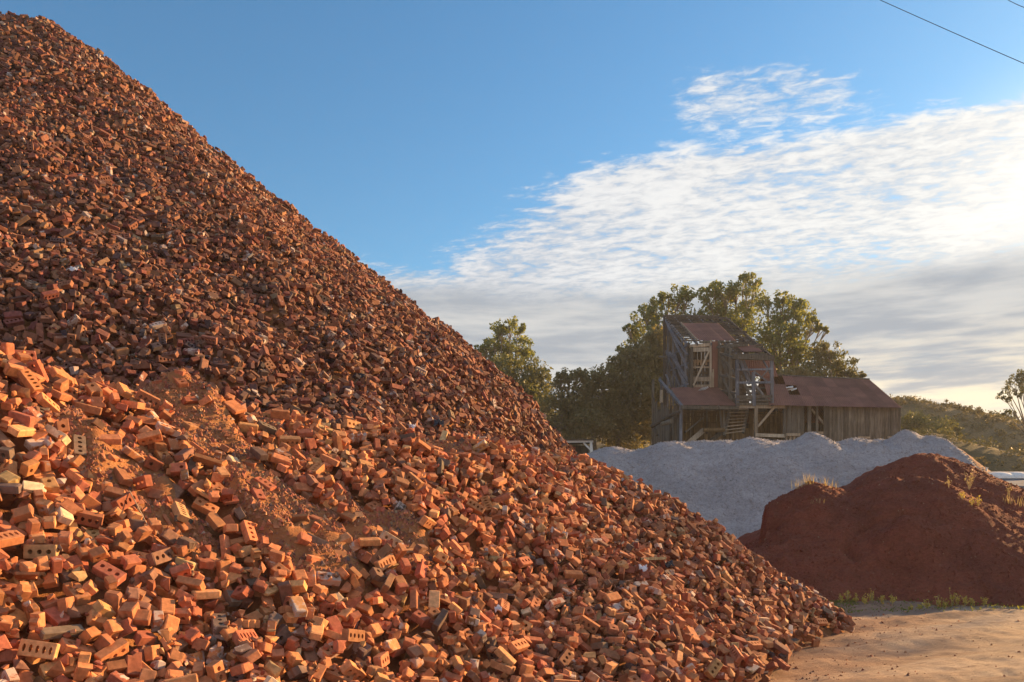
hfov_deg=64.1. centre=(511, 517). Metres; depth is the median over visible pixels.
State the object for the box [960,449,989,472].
earth pile
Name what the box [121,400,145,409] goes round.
brick
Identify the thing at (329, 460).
brick
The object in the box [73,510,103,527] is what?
brick
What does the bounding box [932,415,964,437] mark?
shrub
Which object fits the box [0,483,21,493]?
brick
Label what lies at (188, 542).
brick
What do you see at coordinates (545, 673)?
brick
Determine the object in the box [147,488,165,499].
brick
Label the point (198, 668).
brick
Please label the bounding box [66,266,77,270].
paper scrap
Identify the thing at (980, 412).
shrub
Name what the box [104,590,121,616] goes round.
brick
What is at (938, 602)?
weed
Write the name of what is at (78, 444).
brick
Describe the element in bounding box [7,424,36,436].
brick
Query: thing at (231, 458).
brick
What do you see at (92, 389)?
brick
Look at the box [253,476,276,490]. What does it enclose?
brick
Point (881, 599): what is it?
weed
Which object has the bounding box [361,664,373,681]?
brick
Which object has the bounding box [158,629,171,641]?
brick fragment
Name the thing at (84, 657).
brick
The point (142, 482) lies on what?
brick
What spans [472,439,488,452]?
brick
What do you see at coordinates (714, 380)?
timber mill
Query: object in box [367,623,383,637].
brick
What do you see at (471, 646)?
brick
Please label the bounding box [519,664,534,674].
brick
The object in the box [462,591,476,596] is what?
brick
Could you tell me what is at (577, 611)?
brick
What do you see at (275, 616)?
brick
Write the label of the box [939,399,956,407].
shrub
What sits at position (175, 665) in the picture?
brick
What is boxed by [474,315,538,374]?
gum tree
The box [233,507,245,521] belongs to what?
brick
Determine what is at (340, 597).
brick
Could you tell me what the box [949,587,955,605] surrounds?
weed
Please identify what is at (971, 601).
weed
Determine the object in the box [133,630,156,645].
brick
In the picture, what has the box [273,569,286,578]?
brick
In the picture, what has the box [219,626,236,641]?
brick
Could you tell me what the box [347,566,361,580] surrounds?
brick
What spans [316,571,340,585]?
brick
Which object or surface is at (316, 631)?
brick
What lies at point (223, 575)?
brick fragment
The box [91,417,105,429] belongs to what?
brick
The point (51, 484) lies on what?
brick
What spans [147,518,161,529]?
brick
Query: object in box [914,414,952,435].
shrub
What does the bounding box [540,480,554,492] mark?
brick
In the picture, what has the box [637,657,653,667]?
brick
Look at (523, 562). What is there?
brick
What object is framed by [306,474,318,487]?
brick
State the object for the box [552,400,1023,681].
ground
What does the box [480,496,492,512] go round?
brick
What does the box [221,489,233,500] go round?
brick
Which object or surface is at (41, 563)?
brick
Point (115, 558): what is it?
brick
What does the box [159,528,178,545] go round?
brick
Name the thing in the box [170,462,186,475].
brick
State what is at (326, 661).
brick
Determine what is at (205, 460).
brick
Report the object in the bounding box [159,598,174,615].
brick
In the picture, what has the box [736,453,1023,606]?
red dirt pile
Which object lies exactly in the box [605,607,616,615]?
brick
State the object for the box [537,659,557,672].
brick
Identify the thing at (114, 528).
brick
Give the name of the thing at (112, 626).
brick
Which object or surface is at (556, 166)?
sky
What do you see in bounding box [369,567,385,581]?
brick
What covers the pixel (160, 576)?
brick
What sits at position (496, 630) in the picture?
brick
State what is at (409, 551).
brick
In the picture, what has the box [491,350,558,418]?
bushy tree
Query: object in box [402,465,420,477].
brick
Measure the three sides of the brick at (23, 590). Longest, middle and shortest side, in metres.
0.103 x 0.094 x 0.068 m
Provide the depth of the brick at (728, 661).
9.17 m
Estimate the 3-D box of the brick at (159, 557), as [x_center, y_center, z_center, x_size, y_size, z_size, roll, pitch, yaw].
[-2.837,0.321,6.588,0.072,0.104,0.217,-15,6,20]
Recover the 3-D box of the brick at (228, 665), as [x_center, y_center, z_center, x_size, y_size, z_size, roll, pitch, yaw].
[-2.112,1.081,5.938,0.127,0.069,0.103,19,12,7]
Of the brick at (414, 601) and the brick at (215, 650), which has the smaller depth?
the brick at (215, 650)
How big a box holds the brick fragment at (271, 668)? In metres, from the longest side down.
0.132 x 0.093 x 0.050 m
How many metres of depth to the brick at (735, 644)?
9.76 m
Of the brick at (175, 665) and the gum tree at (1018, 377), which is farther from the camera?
the gum tree at (1018, 377)
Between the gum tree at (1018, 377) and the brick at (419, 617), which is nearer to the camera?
the brick at (419, 617)
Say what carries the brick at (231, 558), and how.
on the brick rubble
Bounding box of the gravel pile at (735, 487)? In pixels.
[577,429,982,538]
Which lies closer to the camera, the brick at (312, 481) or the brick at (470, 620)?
the brick at (470, 620)
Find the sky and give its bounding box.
[0,0,1023,419]
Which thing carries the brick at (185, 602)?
on the brick rubble
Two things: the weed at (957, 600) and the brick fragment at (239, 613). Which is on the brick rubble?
the brick fragment at (239, 613)
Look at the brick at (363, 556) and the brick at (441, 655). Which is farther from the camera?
the brick at (363, 556)
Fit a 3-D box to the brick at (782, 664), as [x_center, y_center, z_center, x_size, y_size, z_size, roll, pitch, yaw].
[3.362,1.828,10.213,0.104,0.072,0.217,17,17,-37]
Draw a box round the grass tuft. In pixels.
[796,473,812,486]
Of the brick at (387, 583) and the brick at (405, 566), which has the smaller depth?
the brick at (387, 583)
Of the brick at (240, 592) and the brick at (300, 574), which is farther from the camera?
the brick at (300, 574)
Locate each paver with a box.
[171,482,185,497]
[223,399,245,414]
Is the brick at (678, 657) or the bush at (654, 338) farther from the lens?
the bush at (654, 338)
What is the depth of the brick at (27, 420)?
6.86 m
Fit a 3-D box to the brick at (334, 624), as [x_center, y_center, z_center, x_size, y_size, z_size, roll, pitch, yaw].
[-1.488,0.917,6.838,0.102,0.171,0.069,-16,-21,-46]
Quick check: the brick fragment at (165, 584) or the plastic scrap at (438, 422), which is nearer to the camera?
the brick fragment at (165, 584)
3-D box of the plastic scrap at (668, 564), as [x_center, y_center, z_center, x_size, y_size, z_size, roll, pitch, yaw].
[2.209,0.652,11.479,0.134,0.114,0.098,0,0,0]
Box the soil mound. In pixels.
[0,31,843,681]
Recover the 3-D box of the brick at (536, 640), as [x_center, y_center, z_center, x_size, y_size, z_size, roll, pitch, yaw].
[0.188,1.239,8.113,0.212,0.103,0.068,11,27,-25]
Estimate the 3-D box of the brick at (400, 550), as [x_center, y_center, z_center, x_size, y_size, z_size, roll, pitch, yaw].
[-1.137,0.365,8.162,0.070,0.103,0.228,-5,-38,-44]
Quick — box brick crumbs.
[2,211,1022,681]
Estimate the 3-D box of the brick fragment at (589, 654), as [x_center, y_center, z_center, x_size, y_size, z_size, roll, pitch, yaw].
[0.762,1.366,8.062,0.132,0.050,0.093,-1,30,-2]
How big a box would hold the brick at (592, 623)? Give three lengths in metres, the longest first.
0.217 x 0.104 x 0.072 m
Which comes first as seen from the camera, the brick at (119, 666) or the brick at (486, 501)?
the brick at (119, 666)
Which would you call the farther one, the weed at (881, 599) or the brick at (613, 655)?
the weed at (881, 599)
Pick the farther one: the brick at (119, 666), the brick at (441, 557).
the brick at (441, 557)
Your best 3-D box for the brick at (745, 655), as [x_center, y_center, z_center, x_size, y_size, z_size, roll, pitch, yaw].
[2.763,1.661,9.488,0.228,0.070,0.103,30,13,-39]
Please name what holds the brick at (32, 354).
on the brick rubble
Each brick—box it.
[0,470,20,482]
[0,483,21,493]
[0,520,27,540]
[0,530,24,547]
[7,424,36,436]
[8,411,34,426]
[11,505,33,522]
[14,581,31,599]
[15,350,36,360]
[17,369,43,393]
[17,639,59,659]
[19,459,39,476]
[19,561,36,571]
[22,598,39,619]
[23,544,59,558]
[26,359,49,383]
[33,556,49,571]
[35,392,60,413]
[38,624,84,639]
[40,477,59,493]
[41,516,56,528]
[44,489,74,501]
[48,366,72,383]
[48,554,82,571]
[53,377,68,391]
[55,506,73,525]
[57,531,72,543]
[57,596,75,612]
[58,637,95,659]
[70,358,89,368]
[71,434,86,456]
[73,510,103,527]
[73,528,91,542]
[73,662,92,681]
[77,651,90,662]
[78,626,100,644]
[82,579,97,595]
[83,367,101,375]
[85,382,102,396]
[88,545,110,562]
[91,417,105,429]
[92,560,126,585]
[92,600,115,617]
[94,637,128,665]
[95,381,117,392]
[97,434,121,444]
[103,618,122,635]
[104,485,125,498]
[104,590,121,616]
[105,659,127,674]
[106,522,122,535]
[107,550,123,564]
[111,491,138,510]
[113,467,132,486]
[115,429,124,437]
[116,381,132,398]
[117,602,139,618]
[120,554,141,569]
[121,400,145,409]
[122,445,144,462]
[124,586,139,601]
[132,475,152,489]
[132,609,150,625]
[133,525,152,541]
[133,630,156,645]
[135,389,160,408]
[136,429,162,445]
[138,568,157,582]
[142,594,153,602]
[142,661,157,680]
[143,455,163,471]
[143,645,159,661]
[145,547,173,566]
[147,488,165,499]
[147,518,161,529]
[150,611,163,631]
[152,567,170,584]
[155,421,181,436]
[158,614,179,637]
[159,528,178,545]
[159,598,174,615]
[166,647,185,663]
[167,661,185,669]
[169,563,191,579]
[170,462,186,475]
[170,501,189,522]
[172,376,188,387]
[173,448,194,460]
[175,575,205,590]
[176,536,196,548]
[178,596,195,607]
[181,396,197,404]
[182,421,198,430]
[183,627,200,644]
[188,479,204,496]
[191,589,220,599]
[192,662,204,677]
[193,453,222,466]
[205,511,225,530]
[206,645,223,663]
[208,558,219,572]
[211,613,227,633]
[211,658,231,672]
[219,444,234,454]
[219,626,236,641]
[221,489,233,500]
[221,553,234,563]
[223,524,237,533]
[226,455,239,462]
[230,585,250,599]
[230,662,253,675]
[232,629,258,645]
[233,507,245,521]
[236,648,261,663]
[238,422,257,433]
[239,520,257,544]
[240,532,265,545]
[243,611,262,623]
[246,403,255,412]
[247,585,253,596]
[249,446,268,459]
[249,487,265,499]
[252,578,267,592]
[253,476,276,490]
[256,536,268,550]
[257,420,276,435]
[267,611,282,625]
[270,409,289,419]
[270,452,291,465]
[270,562,291,577]
[271,648,283,660]
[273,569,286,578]
[278,435,300,446]
[278,605,292,614]
[283,580,307,592]
[285,635,299,651]
[286,651,302,665]
[287,665,308,678]
[289,596,307,616]
[292,569,307,583]
[297,428,312,437]
[297,531,311,545]
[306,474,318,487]
[306,554,319,563]
[307,463,324,476]
[307,533,328,544]
[308,623,323,640]
[310,521,320,532]
[312,616,328,627]
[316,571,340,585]
[317,642,343,658]
[319,454,339,466]
[320,657,332,669]
[321,629,348,649]
[326,615,342,633]
[334,592,343,605]
[339,532,352,543]
[339,659,365,680]
[342,629,364,642]
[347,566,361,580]
[357,549,371,563]
[358,537,380,546]
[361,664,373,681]
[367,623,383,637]
[367,666,384,675]
[369,543,392,565]
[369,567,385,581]
[373,469,386,478]
[373,651,389,667]
[376,525,384,533]
[379,530,401,547]
[380,573,394,592]
[382,638,400,653]
[389,642,405,657]
[392,543,407,560]
[394,476,409,488]
[399,432,415,440]
[399,557,410,573]
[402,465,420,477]
[403,636,415,650]
[405,548,413,555]
[410,589,419,612]
[410,610,430,625]
[412,544,427,555]
[413,438,430,454]
[418,515,436,529]
[419,643,436,656]
[427,606,439,618]
[428,590,439,609]
[431,608,448,631]
[432,551,448,565]
[435,651,446,664]
[439,570,450,581]
[448,602,462,614]
[450,655,466,679]
[452,664,464,676]
[454,595,469,609]
[454,630,465,642]
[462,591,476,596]
[463,627,481,653]
[464,596,472,611]
[465,498,485,515]
[465,616,479,626]
[468,607,480,618]
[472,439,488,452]
[479,612,490,622]
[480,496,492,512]
[487,591,507,600]
[490,623,501,637]
[491,493,510,502]
[492,477,506,485]
[494,646,516,665]
[497,598,509,614]
[507,638,529,653]
[515,655,533,664]
[516,556,532,567]
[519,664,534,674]
[524,635,542,647]
[525,616,540,627]
[528,595,540,613]
[530,652,552,664]
[536,668,554,678]
[537,572,547,585]
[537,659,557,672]
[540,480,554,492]
[545,597,564,609]
[555,627,566,636]
[555,648,573,669]
[563,570,582,578]
[572,606,584,616]
[577,615,599,634]
[588,577,597,588]
[590,635,600,643]
[594,513,602,522]
[598,648,619,662]
[603,591,621,603]
[603,661,618,674]
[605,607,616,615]
[607,636,624,643]
[620,600,638,612]
[624,652,638,664]
[631,592,645,606]
[633,581,648,589]
[637,638,649,648]
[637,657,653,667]
[641,648,660,665]
[648,586,663,595]
[656,665,673,677]
[673,650,682,665]
[684,626,699,643]
[704,658,722,679]
[723,655,734,670]
[729,642,738,647]
[729,644,743,663]
[730,635,746,645]
[740,635,758,641]
[743,653,758,664]
[746,635,760,642]
[746,641,762,649]
[771,656,790,670]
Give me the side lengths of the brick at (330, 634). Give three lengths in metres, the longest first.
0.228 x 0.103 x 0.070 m
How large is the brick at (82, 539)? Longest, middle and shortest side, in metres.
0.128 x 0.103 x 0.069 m
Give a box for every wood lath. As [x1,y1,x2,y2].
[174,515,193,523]
[640,557,665,559]
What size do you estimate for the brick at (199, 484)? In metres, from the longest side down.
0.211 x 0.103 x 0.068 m
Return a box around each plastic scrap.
[433,418,443,426]
[664,560,673,567]
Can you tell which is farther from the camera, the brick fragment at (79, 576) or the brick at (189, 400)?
the brick at (189, 400)
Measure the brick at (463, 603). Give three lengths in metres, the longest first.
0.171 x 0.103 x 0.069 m
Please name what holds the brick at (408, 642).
on the brick rubble
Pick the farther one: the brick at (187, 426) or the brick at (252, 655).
the brick at (187, 426)
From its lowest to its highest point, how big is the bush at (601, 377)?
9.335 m
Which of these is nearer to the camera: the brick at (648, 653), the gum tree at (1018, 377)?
the brick at (648, 653)
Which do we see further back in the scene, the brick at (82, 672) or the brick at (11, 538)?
the brick at (11, 538)
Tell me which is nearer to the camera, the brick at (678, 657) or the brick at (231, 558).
the brick at (231, 558)
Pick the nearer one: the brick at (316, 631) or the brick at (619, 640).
the brick at (316, 631)
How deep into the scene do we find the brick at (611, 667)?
7.89 m
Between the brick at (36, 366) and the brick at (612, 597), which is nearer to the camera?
the brick at (36, 366)
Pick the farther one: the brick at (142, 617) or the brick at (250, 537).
the brick at (250, 537)
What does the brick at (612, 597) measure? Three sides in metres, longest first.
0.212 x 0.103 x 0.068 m
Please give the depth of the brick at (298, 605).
6.69 m
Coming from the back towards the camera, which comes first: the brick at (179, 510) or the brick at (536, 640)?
the brick at (536, 640)
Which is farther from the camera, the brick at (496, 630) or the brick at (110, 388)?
the brick at (110, 388)
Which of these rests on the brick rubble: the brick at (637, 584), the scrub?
the brick at (637, 584)
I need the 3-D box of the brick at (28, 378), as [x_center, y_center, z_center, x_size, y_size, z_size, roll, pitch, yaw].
[-4.312,-1.215,7.312,0.068,0.220,0.106,-37,-1,24]
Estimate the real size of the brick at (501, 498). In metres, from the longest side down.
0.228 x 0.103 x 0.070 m
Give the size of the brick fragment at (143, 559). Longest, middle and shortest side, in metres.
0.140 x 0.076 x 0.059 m
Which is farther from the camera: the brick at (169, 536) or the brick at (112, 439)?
the brick at (112, 439)
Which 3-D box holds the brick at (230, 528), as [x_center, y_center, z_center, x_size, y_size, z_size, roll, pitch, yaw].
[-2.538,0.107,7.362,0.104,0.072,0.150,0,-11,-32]
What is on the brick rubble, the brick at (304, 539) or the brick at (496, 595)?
the brick at (496, 595)
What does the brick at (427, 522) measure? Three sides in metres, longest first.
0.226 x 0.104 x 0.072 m
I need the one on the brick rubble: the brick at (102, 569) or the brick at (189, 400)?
the brick at (102, 569)
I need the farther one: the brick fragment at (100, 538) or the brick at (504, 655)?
the brick at (504, 655)
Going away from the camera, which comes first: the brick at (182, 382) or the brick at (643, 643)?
the brick at (643, 643)
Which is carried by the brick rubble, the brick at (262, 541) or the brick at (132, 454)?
the brick at (262, 541)
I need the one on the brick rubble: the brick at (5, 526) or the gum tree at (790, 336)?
the brick at (5, 526)
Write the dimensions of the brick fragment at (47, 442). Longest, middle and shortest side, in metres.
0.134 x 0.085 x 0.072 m
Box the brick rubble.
[0,10,855,681]
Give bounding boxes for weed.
[844,591,850,602]
[862,593,868,603]
[867,588,873,602]
[878,595,884,604]
[889,595,896,604]
[923,599,929,608]
[933,595,943,606]
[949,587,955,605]
[954,593,960,605]
[961,596,967,605]
[964,469,980,489]
[968,598,974,605]
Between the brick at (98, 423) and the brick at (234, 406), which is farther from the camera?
the brick at (234, 406)
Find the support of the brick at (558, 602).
on the brick rubble
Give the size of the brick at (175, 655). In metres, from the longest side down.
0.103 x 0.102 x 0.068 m
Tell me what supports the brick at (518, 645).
on the brick rubble
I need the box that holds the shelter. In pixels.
[565,439,593,455]
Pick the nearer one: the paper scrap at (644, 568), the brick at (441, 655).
the brick at (441, 655)
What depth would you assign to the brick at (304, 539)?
7.60 m
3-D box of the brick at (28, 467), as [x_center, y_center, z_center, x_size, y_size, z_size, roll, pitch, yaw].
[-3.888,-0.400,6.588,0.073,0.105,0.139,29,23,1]
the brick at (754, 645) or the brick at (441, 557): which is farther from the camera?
the brick at (754, 645)
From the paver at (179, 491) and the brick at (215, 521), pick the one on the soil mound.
the paver at (179, 491)
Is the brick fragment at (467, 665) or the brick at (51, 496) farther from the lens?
the brick fragment at (467, 665)
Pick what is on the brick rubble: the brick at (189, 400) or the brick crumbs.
the brick crumbs
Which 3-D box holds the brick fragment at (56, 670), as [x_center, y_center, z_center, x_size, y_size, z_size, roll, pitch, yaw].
[-2.913,0.983,5.237,0.077,0.140,0.059,43,2,-6]
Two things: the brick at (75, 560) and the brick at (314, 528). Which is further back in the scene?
the brick at (314, 528)
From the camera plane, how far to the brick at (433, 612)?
7.58 m
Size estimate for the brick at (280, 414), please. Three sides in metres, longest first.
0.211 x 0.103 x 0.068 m
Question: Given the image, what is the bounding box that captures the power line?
[880,0,1023,63]
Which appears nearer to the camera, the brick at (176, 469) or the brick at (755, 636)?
the brick at (176, 469)
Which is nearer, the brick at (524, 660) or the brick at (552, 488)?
the brick at (524, 660)
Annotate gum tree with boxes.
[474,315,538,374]
[616,283,698,350]
[687,271,766,344]
[745,289,829,379]
[995,369,1023,431]
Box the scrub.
[890,394,1023,469]
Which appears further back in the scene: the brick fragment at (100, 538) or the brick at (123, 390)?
the brick at (123, 390)
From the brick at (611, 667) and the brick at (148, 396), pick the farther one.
the brick at (148, 396)
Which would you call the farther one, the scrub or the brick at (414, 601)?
the scrub
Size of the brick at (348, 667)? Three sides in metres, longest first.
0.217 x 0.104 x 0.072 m
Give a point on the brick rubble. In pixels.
(344, 286)
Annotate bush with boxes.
[537,367,608,444]
[559,363,639,450]
[596,336,666,449]
[631,324,691,443]
[776,364,828,376]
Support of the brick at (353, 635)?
on the brick rubble
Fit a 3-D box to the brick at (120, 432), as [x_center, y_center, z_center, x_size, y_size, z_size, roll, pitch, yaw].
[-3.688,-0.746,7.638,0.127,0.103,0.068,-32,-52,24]
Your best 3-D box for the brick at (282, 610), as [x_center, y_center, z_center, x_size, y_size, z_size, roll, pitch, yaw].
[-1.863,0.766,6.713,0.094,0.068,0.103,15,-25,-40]
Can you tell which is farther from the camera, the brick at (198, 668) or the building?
the building
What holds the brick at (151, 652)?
on the brick rubble
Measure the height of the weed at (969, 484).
0.617 m
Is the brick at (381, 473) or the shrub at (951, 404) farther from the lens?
the shrub at (951, 404)
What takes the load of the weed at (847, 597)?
on the ground at (940, 662)
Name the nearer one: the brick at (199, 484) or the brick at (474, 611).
the brick at (199, 484)
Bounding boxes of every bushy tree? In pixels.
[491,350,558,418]
[780,340,866,377]
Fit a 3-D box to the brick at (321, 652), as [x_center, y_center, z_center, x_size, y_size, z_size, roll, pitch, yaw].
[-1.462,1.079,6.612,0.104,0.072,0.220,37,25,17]
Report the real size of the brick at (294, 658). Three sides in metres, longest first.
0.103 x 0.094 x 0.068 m
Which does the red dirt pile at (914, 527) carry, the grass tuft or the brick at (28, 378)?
the grass tuft
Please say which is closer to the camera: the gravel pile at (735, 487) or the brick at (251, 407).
the brick at (251, 407)
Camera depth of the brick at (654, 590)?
9.79 m
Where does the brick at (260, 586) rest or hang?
on the brick rubble
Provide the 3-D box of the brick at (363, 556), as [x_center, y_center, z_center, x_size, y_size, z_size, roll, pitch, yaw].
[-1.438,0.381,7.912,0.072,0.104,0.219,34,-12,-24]
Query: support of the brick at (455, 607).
on the brick rubble
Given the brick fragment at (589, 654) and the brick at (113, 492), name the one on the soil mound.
the brick at (113, 492)
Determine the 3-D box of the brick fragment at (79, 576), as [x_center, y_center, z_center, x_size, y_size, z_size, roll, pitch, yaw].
[-3.163,0.428,5.963,0.085,0.072,0.134,14,3,20]
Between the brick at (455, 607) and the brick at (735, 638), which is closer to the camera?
the brick at (455, 607)
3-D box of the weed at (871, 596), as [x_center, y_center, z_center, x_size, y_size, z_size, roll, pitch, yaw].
[7.614,1.673,17.306,0.169,0.335,0.155,0,0,44]
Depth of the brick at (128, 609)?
5.80 m
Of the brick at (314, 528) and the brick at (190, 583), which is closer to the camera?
the brick at (190, 583)
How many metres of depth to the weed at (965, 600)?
16.89 m
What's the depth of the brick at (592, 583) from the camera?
9.42 m
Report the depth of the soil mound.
7.94 m
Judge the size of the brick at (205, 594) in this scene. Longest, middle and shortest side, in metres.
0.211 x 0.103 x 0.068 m
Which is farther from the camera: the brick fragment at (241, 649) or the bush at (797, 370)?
the bush at (797, 370)
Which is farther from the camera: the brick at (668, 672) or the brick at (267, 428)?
the brick at (267, 428)
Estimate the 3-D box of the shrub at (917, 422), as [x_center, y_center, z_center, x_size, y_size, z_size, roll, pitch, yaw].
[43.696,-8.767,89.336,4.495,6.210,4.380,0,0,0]
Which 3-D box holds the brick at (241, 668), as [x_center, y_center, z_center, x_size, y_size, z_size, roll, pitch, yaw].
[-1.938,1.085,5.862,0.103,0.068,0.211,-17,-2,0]
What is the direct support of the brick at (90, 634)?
on the brick at (68, 646)
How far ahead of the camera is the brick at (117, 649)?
5.56 m
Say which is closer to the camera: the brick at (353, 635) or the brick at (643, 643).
the brick at (353, 635)
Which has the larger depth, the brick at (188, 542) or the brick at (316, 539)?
the brick at (316, 539)
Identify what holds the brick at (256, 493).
on the soil mound
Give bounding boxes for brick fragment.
[13,659,29,670]
[42,437,51,449]
[45,660,64,678]
[53,496,63,505]
[58,653,72,666]
[67,571,86,581]
[94,534,113,543]
[138,555,147,562]
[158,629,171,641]
[160,578,169,591]
[220,571,227,579]
[231,609,245,618]
[232,643,251,654]
[263,660,281,677]
[336,601,345,609]
[463,661,471,670]
[582,652,595,657]
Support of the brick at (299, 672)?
on the brick rubble
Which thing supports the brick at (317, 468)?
on the brick rubble
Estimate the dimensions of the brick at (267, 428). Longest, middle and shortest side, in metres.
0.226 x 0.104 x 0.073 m
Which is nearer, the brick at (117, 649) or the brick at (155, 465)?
the brick at (117, 649)
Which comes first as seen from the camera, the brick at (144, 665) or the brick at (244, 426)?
the brick at (144, 665)
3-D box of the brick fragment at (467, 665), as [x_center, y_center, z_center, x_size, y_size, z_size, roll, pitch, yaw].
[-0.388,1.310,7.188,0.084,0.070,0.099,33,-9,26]
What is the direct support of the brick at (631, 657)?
on the brick rubble
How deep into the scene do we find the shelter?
48.42 m
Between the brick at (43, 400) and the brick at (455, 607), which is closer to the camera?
the brick at (43, 400)
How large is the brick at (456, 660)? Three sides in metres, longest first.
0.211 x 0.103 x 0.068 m
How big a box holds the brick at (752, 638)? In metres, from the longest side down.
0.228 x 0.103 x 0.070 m
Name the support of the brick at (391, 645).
on the brick rubble
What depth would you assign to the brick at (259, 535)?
7.51 m
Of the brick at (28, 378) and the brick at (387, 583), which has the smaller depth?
the brick at (28, 378)
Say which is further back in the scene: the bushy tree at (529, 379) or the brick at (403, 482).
the bushy tree at (529, 379)
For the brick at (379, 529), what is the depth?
8.54 m
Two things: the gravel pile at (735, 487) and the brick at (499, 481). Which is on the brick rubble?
the brick at (499, 481)
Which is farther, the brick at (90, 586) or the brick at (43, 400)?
the brick at (43, 400)
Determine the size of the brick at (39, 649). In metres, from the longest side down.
0.220 x 0.106 x 0.068 m
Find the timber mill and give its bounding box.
[650,315,901,444]
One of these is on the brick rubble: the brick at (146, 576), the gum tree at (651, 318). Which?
the brick at (146, 576)
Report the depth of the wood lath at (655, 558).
11.28 m
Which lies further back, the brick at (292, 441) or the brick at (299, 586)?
the brick at (292, 441)
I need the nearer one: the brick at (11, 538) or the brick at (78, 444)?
the brick at (11, 538)
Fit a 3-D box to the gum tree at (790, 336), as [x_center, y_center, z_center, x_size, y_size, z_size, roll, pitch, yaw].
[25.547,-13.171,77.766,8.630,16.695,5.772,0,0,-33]
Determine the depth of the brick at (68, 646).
5.46 m
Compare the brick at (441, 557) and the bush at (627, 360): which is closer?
the brick at (441, 557)
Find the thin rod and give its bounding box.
[129,491,147,524]
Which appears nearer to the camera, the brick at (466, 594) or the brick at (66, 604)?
the brick at (66, 604)
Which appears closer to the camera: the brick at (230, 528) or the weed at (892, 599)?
the brick at (230, 528)
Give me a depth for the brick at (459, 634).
7.45 m
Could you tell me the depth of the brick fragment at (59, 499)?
6.46 m
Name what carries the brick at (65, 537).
on the brick rubble
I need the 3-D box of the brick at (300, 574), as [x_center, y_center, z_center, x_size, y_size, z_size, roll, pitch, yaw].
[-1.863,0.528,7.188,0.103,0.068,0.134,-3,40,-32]
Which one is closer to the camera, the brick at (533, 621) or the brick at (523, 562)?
the brick at (533, 621)
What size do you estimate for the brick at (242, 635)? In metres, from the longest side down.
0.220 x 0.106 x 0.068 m
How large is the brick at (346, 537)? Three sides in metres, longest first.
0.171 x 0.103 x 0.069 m
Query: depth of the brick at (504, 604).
8.38 m
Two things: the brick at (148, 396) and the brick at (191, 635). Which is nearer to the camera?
the brick at (191, 635)
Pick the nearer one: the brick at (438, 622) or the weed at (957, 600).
the brick at (438, 622)
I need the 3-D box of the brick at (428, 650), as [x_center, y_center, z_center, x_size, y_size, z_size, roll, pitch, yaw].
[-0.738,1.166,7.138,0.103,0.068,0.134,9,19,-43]
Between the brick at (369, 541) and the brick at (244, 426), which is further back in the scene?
the brick at (244, 426)
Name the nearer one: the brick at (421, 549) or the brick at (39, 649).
the brick at (39, 649)
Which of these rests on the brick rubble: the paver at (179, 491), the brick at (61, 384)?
the brick at (61, 384)
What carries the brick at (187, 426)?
on the soil mound
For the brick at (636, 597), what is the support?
on the brick rubble
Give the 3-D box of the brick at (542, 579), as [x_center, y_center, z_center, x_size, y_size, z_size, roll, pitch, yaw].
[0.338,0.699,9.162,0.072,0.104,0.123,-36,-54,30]
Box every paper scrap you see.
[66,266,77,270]
[494,604,501,612]
[639,564,647,571]
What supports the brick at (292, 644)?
on the brick rubble
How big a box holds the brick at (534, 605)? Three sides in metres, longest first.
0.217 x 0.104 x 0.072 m
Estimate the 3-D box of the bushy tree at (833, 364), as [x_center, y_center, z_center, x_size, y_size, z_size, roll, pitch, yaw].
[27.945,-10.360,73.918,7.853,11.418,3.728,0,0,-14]
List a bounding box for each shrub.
[897,399,906,410]
[901,408,928,433]
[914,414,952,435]
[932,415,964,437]
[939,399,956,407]
[962,405,975,411]
[972,406,984,414]
[982,411,996,420]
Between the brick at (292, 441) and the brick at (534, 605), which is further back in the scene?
the brick at (292, 441)
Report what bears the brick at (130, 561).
on the brick rubble
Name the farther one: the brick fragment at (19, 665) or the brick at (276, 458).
the brick at (276, 458)
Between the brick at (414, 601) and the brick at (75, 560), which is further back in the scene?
the brick at (414, 601)
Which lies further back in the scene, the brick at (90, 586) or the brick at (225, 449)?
the brick at (225, 449)
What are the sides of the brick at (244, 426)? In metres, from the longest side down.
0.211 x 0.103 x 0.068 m
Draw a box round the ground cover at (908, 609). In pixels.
[829,598,1023,612]
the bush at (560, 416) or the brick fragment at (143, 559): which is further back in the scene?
the bush at (560, 416)
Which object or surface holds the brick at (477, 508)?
on the brick rubble
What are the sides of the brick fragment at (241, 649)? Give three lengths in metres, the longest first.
0.132 x 0.093 x 0.050 m
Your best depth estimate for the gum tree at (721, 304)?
81.05 m
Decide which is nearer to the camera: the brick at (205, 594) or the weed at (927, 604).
the brick at (205, 594)
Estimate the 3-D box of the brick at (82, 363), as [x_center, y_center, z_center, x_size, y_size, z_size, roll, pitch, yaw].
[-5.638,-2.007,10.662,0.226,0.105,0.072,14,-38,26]
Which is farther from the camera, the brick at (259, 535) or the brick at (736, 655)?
the brick at (736, 655)
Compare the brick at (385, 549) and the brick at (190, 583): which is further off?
the brick at (385, 549)
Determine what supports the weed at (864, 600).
on the ground at (940, 662)
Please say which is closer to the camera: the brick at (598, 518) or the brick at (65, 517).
the brick at (65, 517)
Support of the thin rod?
in the brick rubble
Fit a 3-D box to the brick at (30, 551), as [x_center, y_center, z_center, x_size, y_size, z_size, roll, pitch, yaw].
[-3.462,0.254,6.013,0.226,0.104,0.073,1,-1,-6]
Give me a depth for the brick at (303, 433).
9.40 m
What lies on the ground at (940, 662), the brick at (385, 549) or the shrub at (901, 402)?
the shrub at (901, 402)
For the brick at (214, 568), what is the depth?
6.94 m

